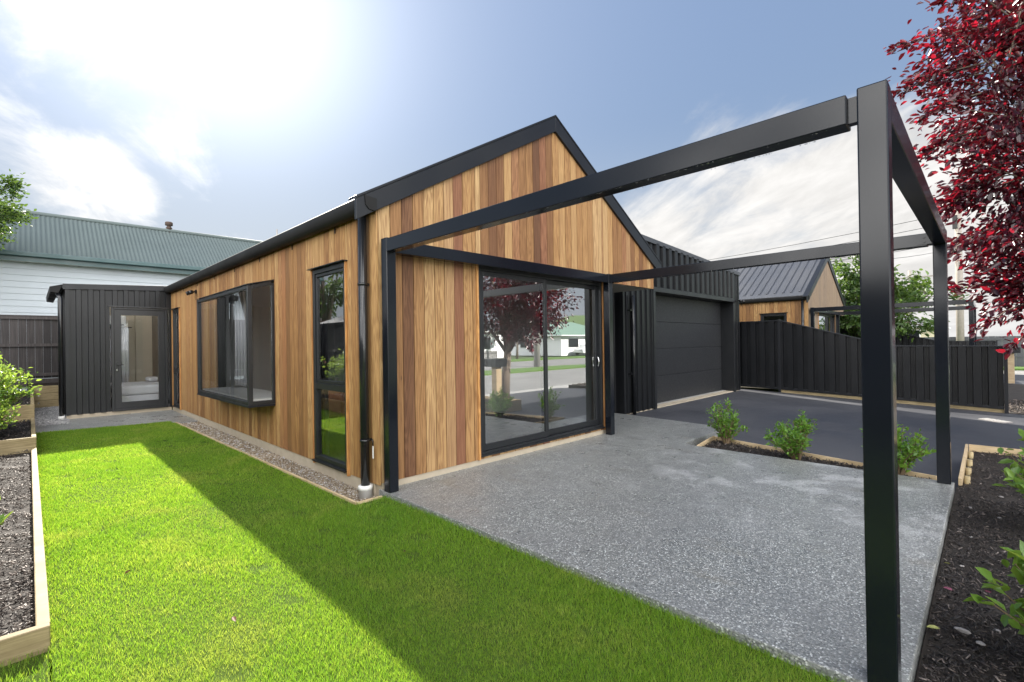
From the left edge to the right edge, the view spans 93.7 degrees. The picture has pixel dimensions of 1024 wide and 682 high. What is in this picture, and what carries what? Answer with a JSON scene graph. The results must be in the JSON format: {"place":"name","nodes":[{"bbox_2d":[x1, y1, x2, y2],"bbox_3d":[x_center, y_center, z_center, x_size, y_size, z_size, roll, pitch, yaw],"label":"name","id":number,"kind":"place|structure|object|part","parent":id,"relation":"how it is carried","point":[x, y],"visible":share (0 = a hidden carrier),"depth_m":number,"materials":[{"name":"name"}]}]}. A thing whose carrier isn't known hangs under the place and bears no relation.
{"place":"outdoors","nodes":[
{"label":"outdoors","id":0,"kind":"place"},
{"bbox_2d":[0,419,30,439],"bbox_3d":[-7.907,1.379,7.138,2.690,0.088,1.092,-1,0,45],"label":"bark mulch","id":1,"kind":"object","parent":0,"point":[24,424],"visible":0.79,"depth_m":7.33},
{"bbox_2d":[0,399,20,428],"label":"shrub","id":2,"kind":"object","parent":1,"relation":"on","point":[4,406],"visible":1,"depth_m":6.73,"materials":[{"name":"green plant"}]},
{"bbox_2d":[0,417,36,455],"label":"garden edging","id":3,"kind":"object","parent":1,"relation":"on","point":[11,446],"visible":0.7,"depth_m":6.47,"materials":[{"name":"beige wood"}]},
{"bbox_2d":[0,351,41,407],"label":"shrub","id":4,"kind":"object","parent":1,"relation":"on","point":[5,380],"visible":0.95,"depth_m":7.18,"materials":[{"name":"green plant"}]},
{"bbox_2d":[0,449,34,636],"bbox_3d":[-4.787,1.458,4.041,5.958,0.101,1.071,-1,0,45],"label":"bark mulch","id":5,"kind":"object","parent":0,"point":[27,607],"visible":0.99,"depth_m":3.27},
{"bbox_2d":[0,498,12,524],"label":"shrub","id":6,"kind":"object","parent":5,"relation":"on","point":[2,517],"visible":1,"depth_m":3.46,"materials":[{"name":"green plant"}]},
{"bbox_2d":[0,448,50,667],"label":"garden edging","id":7,"kind":"object","parent":5,"relation":"on","point":[35,639],"visible":0.83,"depth_m":2.46,"materials":[{"name":"beige wood"}]},
{"bbox_2d":[5,391,29,405],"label":"bark mulch","id":8,"kind":"object","parent":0,"point":[23,401],"visible":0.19,"depth_m":9.52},
{"bbox_2d":[0,652,49,681],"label":"lawn soil","id":9,"kind":"structure","parent":0,"point":[37,676],"depth_m":2.17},
{"bbox_2d":[27,381,57,400],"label":"soil","id":10,"kind":"structure","parent":0,"point":[44,383],"depth_m":12.07,"materials":[{"name":"black soil"}]},
{"bbox_2d":[35,406,69,425],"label":"gravel","id":11,"kind":"structure","parent":0,"point":[49,417],"depth_m":10.14,"materials":[{"name":"grey gravel"}]},
{"bbox_2d":[35,408,197,432],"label":"path slab","id":12,"kind":"structure","parent":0,"point":[173,416],"depth_m":9.60,"materials":[{"name":"grey concrete"}]},
{"bbox_2d":[0,389,34,422],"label":"garden edging","id":13,"kind":"object","parent":12,"relation":"on","point":[27,412],"visible":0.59,"depth_m":8.44,"materials":[{"name":"beige wood"}]},
{"bbox_2d":[180,421,375,501],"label":"gravel","id":14,"kind":"structure","parent":0,"point":[235,442],"depth_m":6.15,"materials":[{"name":"grey gravel"}]},
{"bbox_2d":[175,422,381,504],"bbox_3d":[-3.918,1.537,6.767,7.031,0.060,0.266,-1,0,42],"label":"lawn edging","id":15,"kind":"object","parent":14,"relation":"on","point":[319,486],"visible":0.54,"depth_m":5.23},
{"bbox_2d":[31,387,777,605],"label":"lot ground","id":16,"kind":"structure","parent":0,"point":[772,390],"depth_m":17.14,"materials":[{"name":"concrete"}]},
{"bbox_2d":[0,169,38,250],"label":"leafy tree","id":17,"kind":"object","parent":16,"relation":"on","point":[8,213],"visible":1,"depth_m":12.38,"materials":[{"name":"green plant"}]},
{"bbox_2d":[0,315,57,387],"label":"paling fence","id":18,"kind":"object","parent":16,"relation":"on","point":[33,343],"visible":0.08,"depth_m":12.28,"materials":[{"name":"grey wood"}]},
{"bbox_2d":[33,385,58,407],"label":"retaining wall","id":19,"kind":"structure","parent":16,"relation":"on","point":[48,394],"depth_m":12.04,"materials":[{"name":"beige wood"}]},
{"bbox_2d":[0,211,277,391],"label":"weatherboard house","id":20,"kind":"structure","parent":16,"relation":"on","point":[42,255],"depth_m":15.67,"materials":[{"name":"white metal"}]},
{"bbox_2d":[46,115,744,499],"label":"cedar house","id":21,"kind":"structure","parent":16,"relation":"on","point":[268,343],"depth_m":6.66,"materials":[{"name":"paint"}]},
{"bbox_2d":[110,315,125,326],"bbox_3d":[-10.527,-0.521,12.438,0.211,0.280,0.800,-1,0,45],"label":"heat pump","id":22,"kind":"object","parent":21,"relation":"attached to","point":[123,321],"visible":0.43,"depth_m":12.61,"materials":[{"name":"white paint"}]},
{"bbox_2d":[110,327,131,382],"bbox_3d":[-10.568,0.567,12.405,0.109,1.867,1.180,-1,0,45],"label":"curtain","id":23,"kind":"object","parent":21,"relation":"hanging from","point":[125,350],"visible":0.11,"depth_m":12.68,"materials":[{"name":"white fabric"}]},
{"bbox_2d":[111,376,158,401],"bbox_3d":[-9.058,1.232,12.266,1.840,0.590,1.840,-1,0,45],"label":"bed","id":24,"kind":"object","parent":21,"relation":"on","point":[148,389],"visible":0.21,"depth_m":11.38,"materials":[{"name":"white fabric"}]},
{"bbox_2d":[135,316,152,381],"bbox_3d":[-9.207,0.336,13.743,0.211,2.400,2.500,-1,0,45],"label":"wardrobe","id":25,"kind":"object","parent":21,"relation":"on","point":[143,347],"visible":0.02,"depth_m":12.91,"materials":[{"name":"beige laminate"}]},
{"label":"door","id":26,"kind":"part","parent":25,"relation":"part of","materials":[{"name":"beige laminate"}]},
{"bbox_2d":[170,307,181,409],"bbox_3d":[-7.534,0.394,10.780,0.760,2.249,0.110,-1,0,45],"label":"window","id":27,"kind":"structure","parent":21,"relation":"in","point":[176,352],"depth_m":10.90,"materials":[{"name":"paint"}]},
{"bbox_2d":[196,279,275,407],"bbox_3d":[-4.172,0.038,7.430,2.704,1.708,0.662,-1,0,45],"label":"bay window","id":28,"kind":"structure","parent":21,"relation":"in","point":[248,397],"depth_m":6.74,"materials":[{"name":"paint"}]},
{"bbox_2d":[307,259,350,475],"bbox_3d":[-2.017,0.288,5.302,0.900,2.249,0.110,-1,0,45],"label":"window","id":29,"kind":"structure","parent":21,"relation":"in","point":[318,384],"depth_m":5.47,"materials":[{"name":"paint"}]},
{"bbox_2d":[476,266,605,459],"bbox_3d":[0.465,0.230,6.396,0.132,2.238,2.538,-1,0,45],"label":"sliding door","id":30,"kind":"structure","parent":21,"relation":"in","point":[572,389],"depth_m":6.68,"materials":[{"name":"paint"}]},
{"bbox_2d":[733,258,850,388],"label":"cedar house","id":31,"kind":"structure","parent":16,"relation":"on","point":[793,292],"depth_m":16.92,"materials":[{"name":"brown wood"}]},
{"bbox_2d":[760,312,787,321],"bbox_3d":[8.902,0.176,16.302,0.900,2.249,0.110,-1,0,45],"label":"window","id":32,"kind":"structure","parent":31,"relation":"in","point":[785,314],"depth_m":16.23,"materials":[{"name":"paint"}]},
{"bbox_2d":[818,313,835,332],"bbox_3d":[11.384,0.118,17.396,0.132,2.238,2.538,-1,0,45],"label":"sliding door","id":33,"kind":"structure","parent":31,"relation":"in","point":[826,322],"depth_m":17.63,"materials":[{"name":"paint"}]},
{"bbox_2d":[830,255,968,341],"bbox_3d":[17.981,-1.479,23.891,5.729,6.587,7.270,-1,0,-12],"label":"leafy tree","id":34,"kind":"object","parent":16,"relation":"on","point":[915,291],"visible":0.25,"depth_m":22.49,"materials":[{"name":"green plant"}]},
{"bbox_2d":[0,421,844,681],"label":"lawn grass","id":35,"kind":"structure","parent":0,"point":[77,435],"depth_m":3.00,"materials":[{"name":"green plant"}]},
{"bbox_2d":[0,0,1023,336],"label":"sky","id":36,"kind":"structure","parent":0,"point":[244,119],"materials":[{"name":"blue"}]},
{"bbox_2d":[379,413,954,681],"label":"patio slab","id":37,"kind":"structure","parent":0,"point":[767,553],"depth_m":3.56,"materials":[{"name":"grey concrete"}]},
{"bbox_2d":[381,79,951,681],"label":"pergola","id":38,"kind":"object","parent":37,"relation":"on","point":[885,149],"visible":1,"depth_m":2.27,"materials":[{"name":"black metal"}]},
{"bbox_2d":[702,439,930,478],"bbox_3d":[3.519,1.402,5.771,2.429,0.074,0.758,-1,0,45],"label":"bark mulch","id":39,"kind":"object","parent":0,"point":[719,444],"visible":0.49,"depth_m":6.03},
{"bbox_2d":[706,397,748,444],"bbox_3d":[2.982,1.114,6.657,0.573,0.690,0.552,-1,0,45],"label":"shrub","id":40,"kind":"object","parent":39,"relation":"on","point":[726,432],"visible":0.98,"depth_m":6.58,"materials":[{"name":"green plant"}]},
{"bbox_2d":[763,410,816,460],"bbox_3d":[3.275,1.133,5.667,0.567,0.638,0.640,-1,0,45],"label":"shrub","id":41,"kind":"object","parent":39,"relation":"on","point":[795,443],"visible":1,"depth_m":5.62,"materials":[{"name":"green plant"}]},
{"bbox_2d":[697,436,936,479],"bbox_3d":[3.517,1.436,5.808,2.465,0.155,0.771,-1,0,45],"label":"garden edging","id":42,"kind":"object","parent":39,"relation":"on","point":[833,459],"visible":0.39,"depth_m":5.76,"materials":[{"name":"beige wood"}]},
{"bbox_2d":[861,424,935,474],"bbox_3d":[4.010,1.120,4.996,0.646,0.634,0.606,-1,0,45],"label":"shrub","id":43,"kind":"object","parent":39,"relation":"on","point":[908,455],"visible":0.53,"depth_m":4.89,"materials":[{"name":"green plant"}]},
{"bbox_2d":[629,389,1023,490],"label":"driveway","id":44,"kind":"structure","parent":0,"point":[838,433],"depth_m":9.06,"materials":[{"name":"grey asphalt"}]},
{"bbox_2d":[740,319,1008,413],"bbox_3d":[8.604,0.496,12.237,5.625,2.239,0.105,-1,0,45],"label":"metal fence","id":45,"kind":"object","parent":44,"relation":"on","point":[780,355],"visible":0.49,"depth_m":12.28,"materials":[{"name":"black metal"}]},
{"bbox_2d":[979,418,1012,422],"bbox_3d":[9.370,1.558,9.315,0.240,0.058,0.430,-1,0,-10],"label":"drain grate","id":46,"kind":"object","parent":44,"relation":"on","point":[993,420],"visible":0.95,"depth_m":9.28,"materials":[{"name":"metal"}]},
{"bbox_2d":[914,450,1023,681],"bbox_3d":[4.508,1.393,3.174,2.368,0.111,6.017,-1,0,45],"label":"bark mulch","id":47,"kind":"object","parent":0,"point":[979,616],"visible":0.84,"depth_m":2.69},
{"bbox_2d":[926,625,939,628],"bbox_3d":[2.063,1.401,2.351,0.058,0.010,0.022,-1,0,25],"label":"fallen leaf","id":48,"kind":"object","parent":47,"relation":"on","point":[933,626],"visible":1,"depth_m":2.35,"materials":[{"name":"yellow plant"}]},
{"bbox_2d":[954,627,970,633],"bbox_3d":[2.191,1.407,2.334,0.064,0.022,0.028,-1,0,45],"label":"stone","id":49,"kind":"object","parent":47,"relation":"on","point":[963,630],"visible":1,"depth_m":2.33,"materials":[{"name":"grey stone"}]},
{"bbox_2d":[976,641,985,645],"bbox_3d":[2.182,1.407,2.233,0.034,0.016,0.033,-1,0,45],"label":"stone","id":50,"kind":"object","parent":47,"relation":"on","point":[981,643],"visible":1,"depth_m":2.23,"materials":[{"name":"grey stone"}]},
{"bbox_2d":[958,444,1023,487],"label":"garden edging","id":51,"kind":"object","parent":47,"relation":"on","point":[964,471],"visible":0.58,"depth_m":5.75,"materials":[{"name":"beige wood"}]},
{"bbox_2d":[962,540,1023,634],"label":"shrub","id":52,"kind":"object","parent":47,"relation":"on","point":[1017,573],"visible":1,"depth_m":2.14,"materials":[{"name":"green plant"}]},
{"bbox_2d":[993,429,1023,497],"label":"shrub","id":53,"kind":"object","parent":47,"relation":"on","point":[1017,478],"visible":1,"depth_m":3.56,"materials":[{"name":"green plant"}]},
{"bbox_2d":[1004,384,1023,414],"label":"ground","id":54,"kind":"structure","parent":0,"point":[1016,391],"depth_m":13.56,"materials":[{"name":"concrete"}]},
{"bbox_2d":[810,299,976,345],"bbox_3d":[12.387,0.075,15.562,3.820,2.399,3.810,-1,0,45],"label":"pergola","id":55,"kind":"object","parent":54,"relation":"on","point":[833,310],"visible":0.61,"depth_m":15.39,"materials":[{"name":"black metal"}]},
{"bbox_2d":[1004,398,1023,413],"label":"bark mulch","id":56,"kind":"object","parent":54,"relation":"on","point":[1021,402],"visible":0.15,"depth_m":11.15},
{"bbox_2d":[1008,347,1020,383],"bbox_3d":[17.225,0.834,16.535,0.425,1.250,0.403,-1,0,45],"label":"letterbox","id":57,"kind":"object","parent":54,"relation":"on","point":[1011,373],"visible":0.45,"depth_m":16.46,"materials":[{"name":"wood"}]},
{"bbox_2d":[1008,374,1023,383],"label":"driveway","id":58,"kind":"structure","parent":0,"point":[1019,379],"depth_m":18.43,"materials":[{"name":"concrete"}]},
{"bbox_2d":[851,328,997,345],"bbox_3d":[19.523,0.385,23.237,5.625,2.239,0.105,-1,0,45],"label":"metal fence","id":59,"kind":"object","parent":58,"relation":"on","point":[916,341],"visible":0.08,"depth_m":22.96,"materials":[{"name":"black metal"}]},
{"bbox_2d":[1014,366,1023,370],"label":"verge","id":60,"kind":"structure","parent":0,"point":[1019,368],"depth_m":26.77,"materials":[{"name":"green plant"}]},
{"bbox_2d":[1015,370,1023,374],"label":"road","id":61,"kind":"structure","parent":0,"point":[1018,372],"depth_m":25.20,"materials":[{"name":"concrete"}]},
{"bbox_3d":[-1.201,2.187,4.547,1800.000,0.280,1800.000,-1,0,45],"label":"ground","id":62,"kind":"structure","parent":0,"visible":0},
{"bbox_2d":[894,270,932,313],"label":"utility pole","id":63,"kind":"object","parent":62,"relation":"on","point":[909,272],"visible":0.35,"depth_m":49.62,"materials":[{"name":"grey wood"}]},
{"bbox_2d":[895,316,950,336],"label":"suburban house","id":64,"kind":"structure","parent":62,"relation":"on","point":[917,334],"depth_m":36.97,"materials":[{"name":"beige paint"}]},
{"bbox_2d":[907,329,920,336],"bbox_3d":[30.951,-0.200,37.402,1.400,1.400,0.070,-1,0,45],"label":"window","id":65,"kind":"structure","parent":64,"relation":"in","point":[917,334],"depth_m":37.08,"materials":[{"name":"white paint"}]},
{"bbox_2d":[883,0,1023,359],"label":"plum tree","id":66,"kind":"object","parent":62,"relation":"on","point":[1007,38],"visible":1,"depth_m":6.54,"materials":[{"name":"red plant"}]},
{"bbox_2d":[947,210,985,340],"bbox_3d":[27.856,-3.738,29.922,2.898,10.900,0.524,-1,0,26],"label":"utility pole","id":67,"kind":"object","parent":62,"relation":"on","point":[960,335],"visible":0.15,"depth_m":29.83,"materials":[{"name":"grey wood"}]},
{"bbox_2d":[710,203,1009,260],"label":"overhead wires","id":68,"kind":"object","parent":67,"relation":"attached to","point":[858,240],"visible":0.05,"depth_m":34.23,"materials":[{"name":"black metal"}]},
{"bbox_2d":[922,336,1023,366],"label":"paling fence","id":69,"kind":"object","parent":62,"relation":"on","point":[1019,362],"visible":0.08,"depth_m":28.98,"materials":[{"name":"grey wood"}]}
]}

